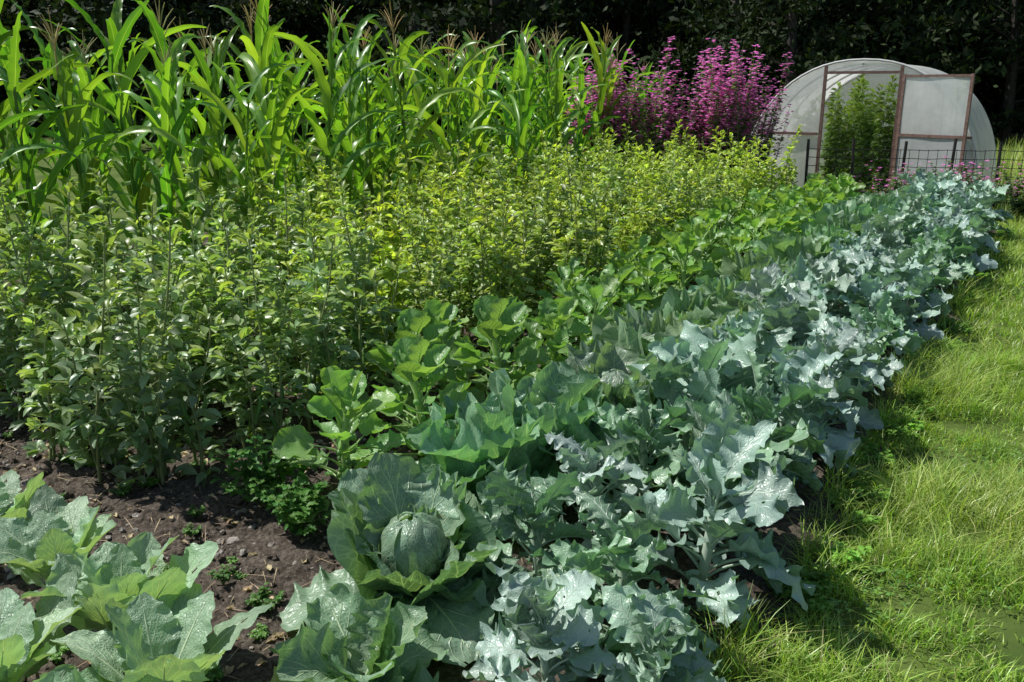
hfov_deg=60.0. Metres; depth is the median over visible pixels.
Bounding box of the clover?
[758,263,1023,660]
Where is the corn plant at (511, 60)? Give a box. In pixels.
[478,40,537,167]
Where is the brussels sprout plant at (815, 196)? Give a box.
[795,188,834,233]
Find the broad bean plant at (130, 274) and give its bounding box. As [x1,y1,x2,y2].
[91,229,180,429]
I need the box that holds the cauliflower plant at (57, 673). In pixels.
[33,664,78,681]
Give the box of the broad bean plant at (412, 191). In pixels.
[370,166,426,260]
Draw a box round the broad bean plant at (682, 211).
[667,201,697,231]
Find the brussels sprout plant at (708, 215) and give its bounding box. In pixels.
[689,208,740,263]
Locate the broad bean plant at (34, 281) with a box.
[0,221,65,377]
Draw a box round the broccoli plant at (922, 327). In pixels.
[859,280,943,339]
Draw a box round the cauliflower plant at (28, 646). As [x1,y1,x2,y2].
[0,570,82,681]
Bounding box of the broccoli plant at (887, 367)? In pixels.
[855,314,903,387]
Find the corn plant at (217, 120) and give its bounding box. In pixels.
[175,29,280,256]
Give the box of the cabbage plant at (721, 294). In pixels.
[686,277,763,314]
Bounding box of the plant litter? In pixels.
[0,367,575,681]
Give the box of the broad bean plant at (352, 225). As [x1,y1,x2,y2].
[315,216,381,374]
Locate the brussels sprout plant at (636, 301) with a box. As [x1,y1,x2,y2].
[560,263,652,330]
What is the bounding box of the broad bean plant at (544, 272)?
[531,185,559,299]
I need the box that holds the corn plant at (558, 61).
[528,27,593,165]
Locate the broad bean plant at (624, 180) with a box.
[609,156,637,219]
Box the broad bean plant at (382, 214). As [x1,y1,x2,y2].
[327,173,408,334]
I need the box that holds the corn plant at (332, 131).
[302,51,386,212]
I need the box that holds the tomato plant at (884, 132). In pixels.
[862,85,895,191]
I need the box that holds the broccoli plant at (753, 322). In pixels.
[711,310,795,393]
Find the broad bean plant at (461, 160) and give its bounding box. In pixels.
[452,136,481,258]
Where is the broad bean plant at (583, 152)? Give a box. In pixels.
[578,144,603,193]
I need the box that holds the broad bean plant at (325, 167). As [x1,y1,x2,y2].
[314,159,349,239]
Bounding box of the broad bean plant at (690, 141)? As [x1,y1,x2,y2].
[680,127,711,186]
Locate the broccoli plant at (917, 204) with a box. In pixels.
[898,191,933,235]
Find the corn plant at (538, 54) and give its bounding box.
[496,39,569,189]
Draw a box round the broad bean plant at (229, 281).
[188,185,269,426]
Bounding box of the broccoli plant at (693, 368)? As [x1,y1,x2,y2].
[624,320,768,454]
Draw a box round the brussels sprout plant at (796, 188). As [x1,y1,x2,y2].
[781,186,802,228]
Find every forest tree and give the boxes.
[0,13,57,117]
[1,0,148,104]
[1,0,246,153]
[2,14,46,96]
[3,0,148,115]
[19,0,200,108]
[29,0,202,113]
[123,0,253,118]
[125,0,253,114]
[194,0,388,118]
[212,0,408,93]
[232,2,351,114]
[254,0,383,115]
[300,0,519,141]
[316,0,482,101]
[356,0,481,114]
[359,0,567,95]
[360,0,623,147]
[477,0,609,95]
[501,0,649,90]
[548,0,680,79]
[552,0,711,86]
[563,0,694,103]
[621,0,830,134]
[622,0,730,88]
[668,0,809,103]
[690,0,898,134]
[719,0,848,117]
[754,0,903,79]
[779,0,1006,90]
[807,0,1011,122]
[831,0,975,85]
[892,0,993,89]
[916,0,1023,95]
[943,0,1023,142]
[958,0,1023,117]
[960,19,1023,90]
[980,31,1023,102]
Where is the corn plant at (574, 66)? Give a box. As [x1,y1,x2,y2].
[548,41,588,159]
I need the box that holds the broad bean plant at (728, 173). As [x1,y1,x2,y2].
[719,147,743,212]
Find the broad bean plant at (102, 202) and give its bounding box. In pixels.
[81,168,163,348]
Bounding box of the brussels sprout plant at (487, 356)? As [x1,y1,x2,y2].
[474,296,545,390]
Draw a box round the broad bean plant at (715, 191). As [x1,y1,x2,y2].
[692,156,735,249]
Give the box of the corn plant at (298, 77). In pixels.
[222,49,371,233]
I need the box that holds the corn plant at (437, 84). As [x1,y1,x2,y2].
[381,46,492,230]
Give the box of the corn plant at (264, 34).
[230,0,310,267]
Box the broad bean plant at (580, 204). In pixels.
[576,169,611,248]
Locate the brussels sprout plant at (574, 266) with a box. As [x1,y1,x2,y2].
[533,257,595,341]
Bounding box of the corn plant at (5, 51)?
[0,21,59,261]
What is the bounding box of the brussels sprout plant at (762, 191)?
[737,187,777,230]
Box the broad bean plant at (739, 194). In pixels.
[710,175,745,241]
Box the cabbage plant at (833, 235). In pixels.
[802,227,856,244]
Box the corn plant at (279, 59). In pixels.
[245,35,293,224]
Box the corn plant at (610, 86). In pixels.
[563,58,634,149]
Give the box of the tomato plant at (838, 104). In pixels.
[819,76,865,178]
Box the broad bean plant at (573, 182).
[540,143,595,298]
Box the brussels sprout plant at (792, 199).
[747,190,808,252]
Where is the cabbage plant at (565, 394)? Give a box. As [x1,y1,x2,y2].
[488,361,618,473]
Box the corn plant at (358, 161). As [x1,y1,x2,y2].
[327,45,413,230]
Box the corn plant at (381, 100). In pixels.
[319,59,428,203]
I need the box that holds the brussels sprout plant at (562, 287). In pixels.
[536,265,593,356]
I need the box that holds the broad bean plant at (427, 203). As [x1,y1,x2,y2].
[419,177,435,242]
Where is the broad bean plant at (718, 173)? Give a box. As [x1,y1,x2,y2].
[708,153,727,190]
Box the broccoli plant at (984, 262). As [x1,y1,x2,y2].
[903,215,997,271]
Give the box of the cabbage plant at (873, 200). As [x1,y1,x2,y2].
[847,191,895,210]
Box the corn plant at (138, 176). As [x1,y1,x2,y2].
[18,0,225,283]
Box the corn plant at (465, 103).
[446,57,493,191]
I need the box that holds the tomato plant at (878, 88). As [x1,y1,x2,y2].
[852,83,886,169]
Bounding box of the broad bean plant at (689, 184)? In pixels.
[673,158,698,215]
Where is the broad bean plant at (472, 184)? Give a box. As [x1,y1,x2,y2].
[457,175,503,297]
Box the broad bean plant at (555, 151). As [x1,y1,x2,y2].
[539,130,577,204]
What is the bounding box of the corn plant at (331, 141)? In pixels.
[287,41,385,208]
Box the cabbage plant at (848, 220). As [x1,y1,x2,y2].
[819,206,880,235]
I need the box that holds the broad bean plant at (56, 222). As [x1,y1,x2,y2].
[0,204,92,345]
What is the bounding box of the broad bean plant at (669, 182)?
[654,155,677,226]
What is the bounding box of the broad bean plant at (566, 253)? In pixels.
[545,196,609,315]
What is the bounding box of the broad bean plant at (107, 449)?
[41,223,185,488]
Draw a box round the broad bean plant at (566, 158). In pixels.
[556,144,574,177]
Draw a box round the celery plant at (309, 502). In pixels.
[248,463,333,536]
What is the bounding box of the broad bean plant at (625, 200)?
[601,155,638,241]
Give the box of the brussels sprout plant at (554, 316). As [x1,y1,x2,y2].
[510,296,589,389]
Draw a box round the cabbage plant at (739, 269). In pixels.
[715,249,787,281]
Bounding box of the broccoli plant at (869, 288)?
[840,267,926,354]
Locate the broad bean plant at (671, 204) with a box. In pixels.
[637,172,685,262]
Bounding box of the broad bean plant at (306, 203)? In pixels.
[282,181,322,297]
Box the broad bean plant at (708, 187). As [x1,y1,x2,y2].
[690,163,718,220]
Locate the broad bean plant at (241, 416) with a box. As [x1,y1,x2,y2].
[203,222,310,461]
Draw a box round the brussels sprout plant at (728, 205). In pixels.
[697,196,752,258]
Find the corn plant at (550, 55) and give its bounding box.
[529,37,569,183]
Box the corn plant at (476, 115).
[408,37,512,191]
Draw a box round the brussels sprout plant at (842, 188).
[819,173,860,204]
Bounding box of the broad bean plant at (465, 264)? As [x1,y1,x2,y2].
[447,194,484,337]
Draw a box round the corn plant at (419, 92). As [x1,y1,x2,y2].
[370,34,484,211]
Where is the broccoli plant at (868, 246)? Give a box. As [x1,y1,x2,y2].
[815,234,884,273]
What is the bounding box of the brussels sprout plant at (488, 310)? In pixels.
[425,295,551,415]
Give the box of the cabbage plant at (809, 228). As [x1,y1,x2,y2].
[786,221,857,237]
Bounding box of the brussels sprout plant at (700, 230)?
[665,214,729,285]
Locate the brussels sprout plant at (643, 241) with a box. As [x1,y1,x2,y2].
[623,234,664,296]
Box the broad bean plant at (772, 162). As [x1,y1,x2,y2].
[753,138,787,195]
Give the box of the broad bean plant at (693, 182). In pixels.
[661,154,701,199]
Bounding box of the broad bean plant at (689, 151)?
[682,133,702,187]
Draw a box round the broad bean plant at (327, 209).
[316,171,348,313]
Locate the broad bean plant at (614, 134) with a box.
[583,128,624,173]
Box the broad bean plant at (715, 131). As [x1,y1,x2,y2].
[709,126,722,182]
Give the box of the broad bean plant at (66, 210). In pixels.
[12,177,103,387]
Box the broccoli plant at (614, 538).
[549,491,720,680]
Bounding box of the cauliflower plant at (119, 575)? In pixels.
[21,531,218,630]
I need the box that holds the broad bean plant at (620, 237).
[603,203,639,284]
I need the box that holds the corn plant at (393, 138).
[354,67,417,217]
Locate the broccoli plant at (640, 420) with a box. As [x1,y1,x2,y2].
[581,375,708,511]
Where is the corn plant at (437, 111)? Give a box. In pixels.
[398,57,452,197]
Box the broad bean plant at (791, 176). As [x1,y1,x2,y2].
[767,125,803,195]
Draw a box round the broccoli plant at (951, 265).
[898,231,960,288]
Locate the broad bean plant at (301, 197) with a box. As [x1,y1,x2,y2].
[262,165,335,356]
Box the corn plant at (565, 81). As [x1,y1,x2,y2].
[533,64,576,191]
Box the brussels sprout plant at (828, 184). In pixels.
[823,181,836,202]
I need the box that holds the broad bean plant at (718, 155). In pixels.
[694,130,730,197]
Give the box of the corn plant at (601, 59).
[562,55,602,172]
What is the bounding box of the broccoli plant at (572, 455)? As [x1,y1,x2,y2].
[545,428,664,571]
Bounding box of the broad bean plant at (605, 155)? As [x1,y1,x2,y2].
[582,141,622,250]
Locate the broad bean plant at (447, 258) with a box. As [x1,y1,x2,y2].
[409,220,459,361]
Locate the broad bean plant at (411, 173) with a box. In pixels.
[391,140,427,241]
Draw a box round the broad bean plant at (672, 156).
[666,144,696,182]
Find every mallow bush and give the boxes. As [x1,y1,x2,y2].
[565,82,597,160]
[569,68,603,176]
[573,49,626,144]
[583,64,622,147]
[584,66,612,145]
[587,60,627,133]
[600,79,630,145]
[603,66,645,174]
[611,55,658,166]
[614,36,689,170]
[614,62,638,126]
[639,60,681,169]
[651,68,717,162]
[663,46,722,166]
[692,54,744,164]
[694,47,726,160]
[701,38,744,183]
[702,45,762,176]
[706,39,774,173]
[711,44,787,172]
[720,69,755,171]
[721,51,759,146]
[724,72,777,167]
[745,52,793,179]
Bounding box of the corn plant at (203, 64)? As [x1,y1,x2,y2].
[179,21,262,245]
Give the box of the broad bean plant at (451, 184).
[423,160,479,314]
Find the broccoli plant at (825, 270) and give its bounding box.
[805,251,860,319]
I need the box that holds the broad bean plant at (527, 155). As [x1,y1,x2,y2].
[503,149,537,214]
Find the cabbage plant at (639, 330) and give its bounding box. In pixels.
[587,303,719,394]
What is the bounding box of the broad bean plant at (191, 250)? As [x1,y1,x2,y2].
[143,203,252,403]
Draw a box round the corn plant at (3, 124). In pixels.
[0,79,79,268]
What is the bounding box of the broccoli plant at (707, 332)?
[669,326,772,394]
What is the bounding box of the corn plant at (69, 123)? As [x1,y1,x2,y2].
[19,8,189,301]
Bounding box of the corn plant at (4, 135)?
[0,61,94,298]
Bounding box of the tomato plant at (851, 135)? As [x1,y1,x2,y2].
[838,81,875,173]
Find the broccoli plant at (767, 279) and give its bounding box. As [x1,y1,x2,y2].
[725,262,810,350]
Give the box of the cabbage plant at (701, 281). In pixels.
[688,275,755,292]
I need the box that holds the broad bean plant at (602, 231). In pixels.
[578,175,619,271]
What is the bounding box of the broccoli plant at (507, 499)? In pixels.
[457,459,599,604]
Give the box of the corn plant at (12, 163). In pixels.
[0,79,41,241]
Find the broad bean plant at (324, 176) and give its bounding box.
[314,165,378,326]
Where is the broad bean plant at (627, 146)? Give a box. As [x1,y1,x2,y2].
[615,143,631,182]
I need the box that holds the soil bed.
[0,190,996,681]
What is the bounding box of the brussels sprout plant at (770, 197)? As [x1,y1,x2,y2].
[753,187,793,223]
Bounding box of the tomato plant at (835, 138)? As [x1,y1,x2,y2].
[819,85,864,189]
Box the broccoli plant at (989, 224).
[941,197,998,227]
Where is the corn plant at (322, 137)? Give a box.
[251,0,410,237]
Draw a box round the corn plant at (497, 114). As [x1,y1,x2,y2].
[467,71,512,184]
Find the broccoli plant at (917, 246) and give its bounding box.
[882,238,966,300]
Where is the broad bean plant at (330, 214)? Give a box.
[292,208,339,303]
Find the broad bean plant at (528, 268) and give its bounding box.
[507,202,539,330]
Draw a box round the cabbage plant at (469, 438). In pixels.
[406,391,561,525]
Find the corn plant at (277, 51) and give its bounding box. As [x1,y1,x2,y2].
[269,26,310,220]
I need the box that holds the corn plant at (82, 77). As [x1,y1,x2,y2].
[56,30,137,288]
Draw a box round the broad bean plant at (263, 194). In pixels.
[229,155,295,332]
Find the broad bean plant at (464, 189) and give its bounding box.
[427,142,492,255]
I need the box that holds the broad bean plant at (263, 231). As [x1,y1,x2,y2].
[247,185,285,304]
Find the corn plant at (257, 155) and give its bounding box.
[240,11,308,255]
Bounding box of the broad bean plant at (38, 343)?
[0,282,110,460]
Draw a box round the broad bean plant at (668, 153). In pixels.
[661,151,695,193]
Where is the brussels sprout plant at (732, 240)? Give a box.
[709,227,753,267]
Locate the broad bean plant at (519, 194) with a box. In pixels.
[500,184,536,251]
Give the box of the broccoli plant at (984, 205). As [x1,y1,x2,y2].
[969,194,994,224]
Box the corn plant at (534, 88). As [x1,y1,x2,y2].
[501,63,569,176]
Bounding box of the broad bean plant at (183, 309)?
[106,264,213,442]
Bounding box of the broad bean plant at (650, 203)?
[625,159,670,252]
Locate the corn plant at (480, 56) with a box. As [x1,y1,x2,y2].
[426,30,543,188]
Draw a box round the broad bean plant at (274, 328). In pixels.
[255,268,308,400]
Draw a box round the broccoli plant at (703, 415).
[655,390,792,593]
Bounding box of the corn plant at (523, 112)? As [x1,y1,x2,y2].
[508,27,544,192]
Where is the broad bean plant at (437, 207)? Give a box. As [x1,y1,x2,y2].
[426,186,474,280]
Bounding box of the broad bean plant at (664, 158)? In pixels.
[655,142,685,180]
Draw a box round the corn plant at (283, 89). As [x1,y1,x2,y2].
[224,35,341,201]
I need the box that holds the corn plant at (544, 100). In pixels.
[496,26,609,180]
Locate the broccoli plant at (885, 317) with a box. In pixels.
[841,290,921,378]
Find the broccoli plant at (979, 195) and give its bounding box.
[945,181,998,233]
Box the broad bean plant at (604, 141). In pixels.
[597,140,624,241]
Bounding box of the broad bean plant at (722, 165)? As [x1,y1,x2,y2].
[697,136,742,208]
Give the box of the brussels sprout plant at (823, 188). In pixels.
[804,187,830,213]
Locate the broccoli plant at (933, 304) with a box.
[872,247,953,321]
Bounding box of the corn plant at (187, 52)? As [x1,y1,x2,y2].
[148,36,212,216]
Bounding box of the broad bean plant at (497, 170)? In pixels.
[480,138,519,279]
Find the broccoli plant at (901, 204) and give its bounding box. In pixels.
[870,195,928,245]
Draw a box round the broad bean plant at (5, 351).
[0,240,47,420]
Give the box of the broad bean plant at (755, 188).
[744,182,762,229]
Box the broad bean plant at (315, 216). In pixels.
[260,179,326,295]
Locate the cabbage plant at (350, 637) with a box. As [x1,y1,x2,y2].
[268,583,448,681]
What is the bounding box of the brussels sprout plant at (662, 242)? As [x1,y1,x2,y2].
[647,224,694,291]
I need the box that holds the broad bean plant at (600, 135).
[592,124,622,172]
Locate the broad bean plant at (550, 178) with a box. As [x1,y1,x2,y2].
[534,171,578,272]
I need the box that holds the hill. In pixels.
[0,0,1023,136]
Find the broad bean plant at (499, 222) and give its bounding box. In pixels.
[464,175,544,346]
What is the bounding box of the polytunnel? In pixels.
[749,58,995,193]
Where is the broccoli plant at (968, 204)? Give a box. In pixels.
[932,185,1011,256]
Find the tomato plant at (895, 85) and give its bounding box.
[885,74,898,172]
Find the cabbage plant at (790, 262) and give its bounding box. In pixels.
[744,252,808,282]
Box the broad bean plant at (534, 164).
[531,161,554,204]
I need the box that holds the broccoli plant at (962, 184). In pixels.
[944,170,967,196]
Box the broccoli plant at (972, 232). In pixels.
[924,205,984,243]
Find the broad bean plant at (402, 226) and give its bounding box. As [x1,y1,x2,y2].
[357,189,414,321]
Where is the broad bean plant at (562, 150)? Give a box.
[552,132,578,215]
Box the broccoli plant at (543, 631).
[462,562,631,681]
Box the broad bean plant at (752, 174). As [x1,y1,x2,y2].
[739,172,762,228]
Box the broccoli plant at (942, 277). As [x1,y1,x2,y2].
[889,248,961,324]
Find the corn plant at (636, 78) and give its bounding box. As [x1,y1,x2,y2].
[567,38,668,150]
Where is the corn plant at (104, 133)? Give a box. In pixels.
[29,48,123,230]
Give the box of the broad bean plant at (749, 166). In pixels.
[718,144,756,228]
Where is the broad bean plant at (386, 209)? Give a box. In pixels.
[360,206,394,288]
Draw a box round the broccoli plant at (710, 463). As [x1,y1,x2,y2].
[615,405,815,630]
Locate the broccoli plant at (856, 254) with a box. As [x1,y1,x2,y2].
[790,242,875,313]
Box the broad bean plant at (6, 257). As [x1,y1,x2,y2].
[0,178,28,384]
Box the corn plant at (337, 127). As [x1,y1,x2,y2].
[273,13,424,235]
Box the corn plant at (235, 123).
[159,62,311,261]
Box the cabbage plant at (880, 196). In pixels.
[871,186,901,198]
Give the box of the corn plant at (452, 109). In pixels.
[429,43,468,168]
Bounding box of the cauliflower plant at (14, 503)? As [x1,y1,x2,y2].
[0,469,44,564]
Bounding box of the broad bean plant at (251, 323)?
[236,214,289,372]
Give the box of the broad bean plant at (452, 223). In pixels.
[394,184,463,335]
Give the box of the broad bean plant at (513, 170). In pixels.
[500,146,535,245]
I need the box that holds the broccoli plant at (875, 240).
[863,230,893,253]
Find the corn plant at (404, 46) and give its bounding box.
[343,3,485,235]
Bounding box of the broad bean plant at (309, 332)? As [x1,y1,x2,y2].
[260,226,359,430]
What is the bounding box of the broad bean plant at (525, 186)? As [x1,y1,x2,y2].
[487,176,530,239]
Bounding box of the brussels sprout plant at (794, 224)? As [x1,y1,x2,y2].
[760,206,805,234]
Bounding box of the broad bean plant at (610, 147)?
[596,135,619,222]
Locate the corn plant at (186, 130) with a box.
[153,78,212,259]
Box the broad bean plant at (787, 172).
[769,159,797,188]
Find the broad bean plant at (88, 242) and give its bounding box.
[67,225,143,388]
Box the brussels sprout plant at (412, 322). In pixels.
[357,308,457,436]
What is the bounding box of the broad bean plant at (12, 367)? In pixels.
[0,174,83,432]
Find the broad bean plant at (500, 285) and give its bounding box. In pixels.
[461,224,529,351]
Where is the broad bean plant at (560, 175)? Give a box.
[532,154,576,249]
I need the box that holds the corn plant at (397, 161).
[382,75,403,216]
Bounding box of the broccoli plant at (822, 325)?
[786,312,879,416]
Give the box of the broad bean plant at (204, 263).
[186,248,226,344]
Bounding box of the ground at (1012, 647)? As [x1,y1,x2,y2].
[0,131,1023,681]
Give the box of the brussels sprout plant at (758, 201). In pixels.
[728,193,775,246]
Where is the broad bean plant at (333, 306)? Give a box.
[268,249,368,398]
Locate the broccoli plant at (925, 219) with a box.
[899,211,939,239]
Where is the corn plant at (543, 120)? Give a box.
[528,71,545,164]
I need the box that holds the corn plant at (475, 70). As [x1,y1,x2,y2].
[445,30,535,184]
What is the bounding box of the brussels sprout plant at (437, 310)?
[393,298,487,402]
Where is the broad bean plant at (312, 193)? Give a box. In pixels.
[286,141,347,243]
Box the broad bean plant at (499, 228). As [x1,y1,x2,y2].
[458,204,512,325]
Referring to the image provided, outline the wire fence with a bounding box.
[804,138,1023,210]
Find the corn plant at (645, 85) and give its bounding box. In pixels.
[624,62,667,148]
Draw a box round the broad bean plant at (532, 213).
[510,195,546,288]
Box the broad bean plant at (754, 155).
[731,143,765,185]
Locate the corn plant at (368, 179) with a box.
[295,27,425,231]
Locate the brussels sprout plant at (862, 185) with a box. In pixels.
[830,172,865,201]
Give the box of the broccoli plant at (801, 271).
[767,251,844,330]
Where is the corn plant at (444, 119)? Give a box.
[402,60,470,197]
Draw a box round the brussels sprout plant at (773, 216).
[745,209,793,252]
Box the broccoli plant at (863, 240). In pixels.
[808,232,886,306]
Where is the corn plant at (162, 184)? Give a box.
[87,36,210,253]
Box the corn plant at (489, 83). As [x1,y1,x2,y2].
[469,57,536,178]
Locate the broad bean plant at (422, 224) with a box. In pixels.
[403,208,432,288]
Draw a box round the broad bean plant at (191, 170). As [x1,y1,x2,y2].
[177,155,269,359]
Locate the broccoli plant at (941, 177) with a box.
[926,171,953,200]
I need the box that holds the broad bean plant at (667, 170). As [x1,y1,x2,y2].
[656,156,690,226]
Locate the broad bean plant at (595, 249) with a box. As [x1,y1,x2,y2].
[562,153,637,285]
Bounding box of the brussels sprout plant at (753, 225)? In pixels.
[728,215,770,252]
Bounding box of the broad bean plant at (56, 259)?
[0,194,121,419]
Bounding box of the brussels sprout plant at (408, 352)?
[337,335,470,461]
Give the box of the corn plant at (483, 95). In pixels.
[466,42,501,174]
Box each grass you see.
[996,136,1023,203]
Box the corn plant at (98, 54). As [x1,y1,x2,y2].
[1,35,155,245]
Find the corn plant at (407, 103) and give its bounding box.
[386,37,433,182]
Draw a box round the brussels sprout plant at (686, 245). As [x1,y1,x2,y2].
[638,231,717,308]
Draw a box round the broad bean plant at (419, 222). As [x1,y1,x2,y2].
[397,187,429,305]
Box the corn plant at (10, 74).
[0,11,136,296]
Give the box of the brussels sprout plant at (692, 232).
[669,224,710,276]
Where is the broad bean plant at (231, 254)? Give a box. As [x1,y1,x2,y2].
[205,229,247,330]
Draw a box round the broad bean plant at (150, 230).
[125,200,185,367]
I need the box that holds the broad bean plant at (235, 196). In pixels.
[216,168,273,300]
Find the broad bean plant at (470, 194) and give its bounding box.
[458,175,479,228]
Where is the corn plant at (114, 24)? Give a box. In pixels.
[73,0,164,271]
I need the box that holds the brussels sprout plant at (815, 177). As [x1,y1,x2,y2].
[800,173,832,200]
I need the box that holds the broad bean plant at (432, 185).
[422,142,467,279]
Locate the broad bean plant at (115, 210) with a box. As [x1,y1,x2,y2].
[52,193,150,331]
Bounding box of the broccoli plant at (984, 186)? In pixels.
[966,176,1013,225]
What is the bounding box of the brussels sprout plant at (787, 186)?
[773,184,800,228]
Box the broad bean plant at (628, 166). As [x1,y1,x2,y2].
[596,141,642,195]
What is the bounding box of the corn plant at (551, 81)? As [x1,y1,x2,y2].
[511,49,592,175]
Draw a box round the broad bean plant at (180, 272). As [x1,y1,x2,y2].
[138,255,227,420]
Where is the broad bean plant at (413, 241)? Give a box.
[388,185,454,336]
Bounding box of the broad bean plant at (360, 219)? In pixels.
[343,206,375,304]
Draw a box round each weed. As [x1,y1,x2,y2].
[2,430,12,438]
[48,645,68,663]
[53,453,74,463]
[82,455,100,467]
[99,454,125,463]
[108,484,131,496]
[121,460,134,466]
[137,476,159,487]
[182,522,201,537]
[187,504,206,517]
[190,459,206,466]
[203,665,223,681]
[207,564,235,584]
[226,556,238,563]
[234,571,248,580]
[244,582,284,609]
[248,622,269,639]
[694,658,731,681]
[765,581,810,599]
[799,568,836,595]
[805,592,833,613]
[820,520,836,529]
[820,536,872,568]
[823,487,843,495]
[825,488,857,508]
[833,452,859,464]
[836,470,874,492]
[848,493,862,506]
[850,510,880,527]
[851,488,884,509]
[854,435,877,453]
[856,450,872,463]
[857,180,890,193]
[858,465,883,481]
[862,484,891,497]
[869,162,921,193]
[872,449,898,468]
[879,410,886,423]
[883,421,908,439]
[895,417,925,430]
[898,383,924,394]
[898,393,929,409]
[898,406,921,419]
[901,164,956,175]
[902,429,918,438]
[916,404,935,415]
[927,159,987,189]
[936,341,958,353]
[938,324,965,337]
[942,156,1004,191]
[943,315,963,326]
[943,337,965,347]
[946,321,972,336]
[947,296,966,308]
[961,171,1000,187]
[961,276,977,283]
[967,287,981,292]
[974,270,988,277]
[988,232,1001,237]
[997,239,1014,248]
[1002,163,1023,219]
[1007,179,1023,220]
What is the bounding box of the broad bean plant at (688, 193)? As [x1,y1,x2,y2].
[661,143,710,225]
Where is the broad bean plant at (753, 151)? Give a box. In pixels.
[736,135,762,207]
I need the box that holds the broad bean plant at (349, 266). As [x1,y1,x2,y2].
[315,225,371,368]
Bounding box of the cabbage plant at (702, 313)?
[647,286,740,348]
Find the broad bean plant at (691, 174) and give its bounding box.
[680,155,709,207]
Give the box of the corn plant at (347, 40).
[325,0,369,202]
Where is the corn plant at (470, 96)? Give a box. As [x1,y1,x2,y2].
[428,46,503,189]
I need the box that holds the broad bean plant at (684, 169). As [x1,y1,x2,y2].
[680,152,706,195]
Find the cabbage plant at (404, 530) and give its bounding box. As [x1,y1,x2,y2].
[277,452,512,666]
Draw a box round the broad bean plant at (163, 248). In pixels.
[119,219,212,356]
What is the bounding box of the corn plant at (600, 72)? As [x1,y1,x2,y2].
[552,22,621,173]
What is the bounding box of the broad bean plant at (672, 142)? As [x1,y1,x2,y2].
[651,119,682,189]
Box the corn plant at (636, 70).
[622,69,637,149]
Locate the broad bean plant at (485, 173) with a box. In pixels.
[475,144,513,229]
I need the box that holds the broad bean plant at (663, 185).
[657,175,686,229]
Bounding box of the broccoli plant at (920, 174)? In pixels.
[895,168,949,204]
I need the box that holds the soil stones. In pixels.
[0,375,423,680]
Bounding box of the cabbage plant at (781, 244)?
[745,227,833,265]
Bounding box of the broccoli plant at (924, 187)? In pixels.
[891,175,957,222]
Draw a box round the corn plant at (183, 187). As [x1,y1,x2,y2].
[128,0,239,286]
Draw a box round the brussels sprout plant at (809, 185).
[789,180,837,232]
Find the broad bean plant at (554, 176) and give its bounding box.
[546,169,574,216]
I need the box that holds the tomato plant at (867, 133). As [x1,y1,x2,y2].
[847,74,886,192]
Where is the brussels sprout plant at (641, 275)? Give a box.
[620,254,682,314]
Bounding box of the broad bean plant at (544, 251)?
[491,147,569,307]
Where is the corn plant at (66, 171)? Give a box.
[0,0,130,281]
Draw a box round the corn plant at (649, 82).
[637,69,680,146]
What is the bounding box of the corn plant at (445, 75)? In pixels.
[377,25,506,204]
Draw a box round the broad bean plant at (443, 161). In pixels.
[415,139,459,218]
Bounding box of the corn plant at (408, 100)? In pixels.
[388,42,450,170]
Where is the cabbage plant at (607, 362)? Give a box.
[565,339,688,443]
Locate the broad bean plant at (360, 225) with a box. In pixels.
[350,213,372,250]
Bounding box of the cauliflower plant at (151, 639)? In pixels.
[51,582,273,681]
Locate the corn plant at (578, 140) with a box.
[563,58,619,186]
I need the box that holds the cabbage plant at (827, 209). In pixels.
[809,196,872,224]
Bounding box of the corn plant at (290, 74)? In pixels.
[249,40,343,220]
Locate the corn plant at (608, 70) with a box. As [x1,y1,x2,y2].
[565,57,638,141]
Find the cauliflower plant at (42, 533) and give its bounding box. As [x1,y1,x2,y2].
[0,484,116,588]
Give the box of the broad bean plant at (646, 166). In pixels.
[624,146,660,235]
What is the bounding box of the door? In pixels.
[890,73,975,189]
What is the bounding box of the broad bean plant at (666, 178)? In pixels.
[643,146,687,254]
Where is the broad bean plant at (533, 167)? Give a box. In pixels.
[525,140,554,249]
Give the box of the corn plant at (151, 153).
[102,33,207,246]
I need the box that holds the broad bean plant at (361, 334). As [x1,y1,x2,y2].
[318,176,421,392]
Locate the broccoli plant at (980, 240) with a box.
[939,205,999,251]
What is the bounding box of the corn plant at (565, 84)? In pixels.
[527,39,596,146]
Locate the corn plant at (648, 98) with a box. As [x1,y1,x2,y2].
[585,45,653,106]
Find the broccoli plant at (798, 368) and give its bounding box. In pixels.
[745,342,860,474]
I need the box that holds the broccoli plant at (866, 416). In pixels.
[771,327,884,460]
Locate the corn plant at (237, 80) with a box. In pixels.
[221,51,256,223]
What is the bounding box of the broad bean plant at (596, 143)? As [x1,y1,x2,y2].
[573,136,601,189]
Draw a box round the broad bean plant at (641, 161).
[636,151,657,228]
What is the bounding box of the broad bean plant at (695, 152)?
[690,145,718,195]
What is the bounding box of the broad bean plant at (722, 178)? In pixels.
[706,158,738,197]
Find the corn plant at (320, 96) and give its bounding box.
[306,65,408,206]
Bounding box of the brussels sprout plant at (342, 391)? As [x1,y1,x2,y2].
[272,365,405,523]
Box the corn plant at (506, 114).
[482,20,575,189]
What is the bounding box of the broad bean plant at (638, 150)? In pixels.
[632,143,643,179]
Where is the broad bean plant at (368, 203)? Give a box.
[357,189,390,292]
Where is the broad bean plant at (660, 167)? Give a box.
[649,151,665,214]
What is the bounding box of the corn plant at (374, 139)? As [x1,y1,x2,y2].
[342,46,406,221]
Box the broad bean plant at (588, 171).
[572,145,609,217]
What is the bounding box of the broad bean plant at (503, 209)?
[481,203,529,298]
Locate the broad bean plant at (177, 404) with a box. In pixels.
[104,216,239,486]
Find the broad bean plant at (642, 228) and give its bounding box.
[624,184,670,282]
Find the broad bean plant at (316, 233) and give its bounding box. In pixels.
[278,210,349,356]
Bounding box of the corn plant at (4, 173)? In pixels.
[0,30,58,292]

